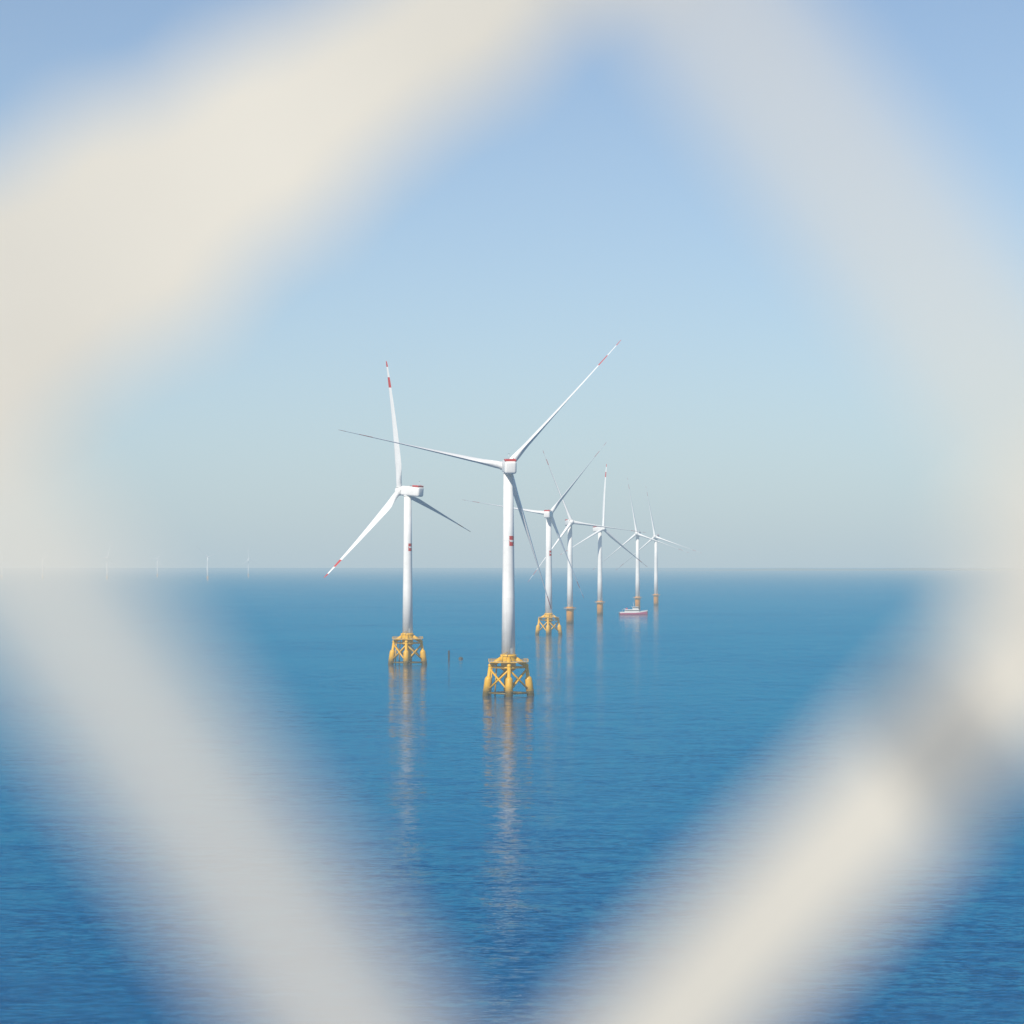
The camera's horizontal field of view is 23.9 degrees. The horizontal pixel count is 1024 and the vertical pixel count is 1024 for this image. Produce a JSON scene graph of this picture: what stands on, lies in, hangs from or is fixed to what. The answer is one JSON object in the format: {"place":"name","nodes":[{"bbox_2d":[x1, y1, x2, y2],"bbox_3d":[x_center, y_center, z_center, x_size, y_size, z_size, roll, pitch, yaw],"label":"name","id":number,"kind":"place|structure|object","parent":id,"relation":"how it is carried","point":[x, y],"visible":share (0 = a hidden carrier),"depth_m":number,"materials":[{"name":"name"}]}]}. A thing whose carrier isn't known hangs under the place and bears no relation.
{"place":"outdoors","nodes":[
{"label":"outdoors","id":0,"kind":"place"},
{"bbox_2d":[0,0,1023,1023],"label":"safety net","id":1,"kind":"object","parent":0,"point":[165,213],"visible":1,"depth_m":0.95,"materials":[{"name":"fabric"}]},
{"bbox_2d":[0,568,1023,1023],"bbox_3d":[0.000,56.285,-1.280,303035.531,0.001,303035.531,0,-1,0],"label":"sea","id":2,"kind":"structure","parent":0,"point":[450,874],"depth_m":614.68,"materials":[{"name":"blue liquid"}]},
{"bbox_2d":[97,544,116,578],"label":"turbine","id":3,"kind":"object","parent":2,"relation":"in","point":[107,565],"visible":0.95,"depth_m":11082.62,"materials":[{"name":"metal"}]},
{"bbox_2d":[196,546,219,579],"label":"turbine","id":4,"kind":"object","parent":2,"relation":"in","point":[207,557],"visible":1,"depth_m":10618.80,"materials":[{"name":"metal"}]},
{"bbox_2d":[324,361,468,664],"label":"turbine","id":5,"kind":"object","parent":2,"relation":"in","point":[407,636],"visible":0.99,"depth_m":1396.07,"materials":[{"name":"metal"}]},
{"bbox_2d":[341,340,620,696],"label":"turbine","id":6,"kind":"object","parent":2,"relation":"in","point":[508,659],"visible":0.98,"depth_m":1057.72,"materials":[{"name":"metal"}]},
{"bbox_2d":[466,443,605,634],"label":"wind turbine","id":7,"kind":"object","parent":2,"relation":"in","point":[548,615],"visible":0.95,"depth_m":2000.86,"materials":[{"name":"metal"}]},
{"bbox_2d":[530,452,645,623],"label":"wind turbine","id":8,"kind":"object","parent":2,"relation":"in","point":[569,522],"visible":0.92,"depth_m":2379.61,"materials":[{"name":"metal"}]},
{"bbox_2d":[560,464,645,615],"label":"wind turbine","id":9,"kind":"object","parent":2,"relation":"in","point":[600,601],"visible":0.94,"depth_m":2799.31,"materials":[{"name":"metal"}]},
{"bbox_2d":[619,604,647,614],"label":"boat","id":10,"kind":"object","parent":2,"relation":"in","point":[633,611],"visible":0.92,"depth_m":2840.32,"materials":[{"name":"metal"}]},
{"bbox_2d":[594,478,685,608],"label":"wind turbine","id":11,"kind":"object","parent":2,"relation":"in","point":[637,582],"visible":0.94,"depth_m":3207.77,"materials":[{"name":"metal"}]},
{"bbox_2d":[620,489,694,605],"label":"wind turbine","id":12,"kind":"object","parent":2,"relation":"in","point":[655,594],"visible":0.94,"depth_m":3523.46,"materials":[{"name":"metal"}]},
{"bbox_2d":[0,0,1023,567],"label":"sky","id":13,"kind":"structure","parent":0,"point":[733,306],"materials":[{"name":"blue"}]},
{"bbox_2d":[640,568,961,570],"bbox_3d":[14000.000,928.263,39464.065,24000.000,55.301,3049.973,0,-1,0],"label":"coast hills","id":14,"kind":"structure","parent":0,"point":[782,569],"depth_m":38927.58,"materials":[{"name":"grey"}]}
]}

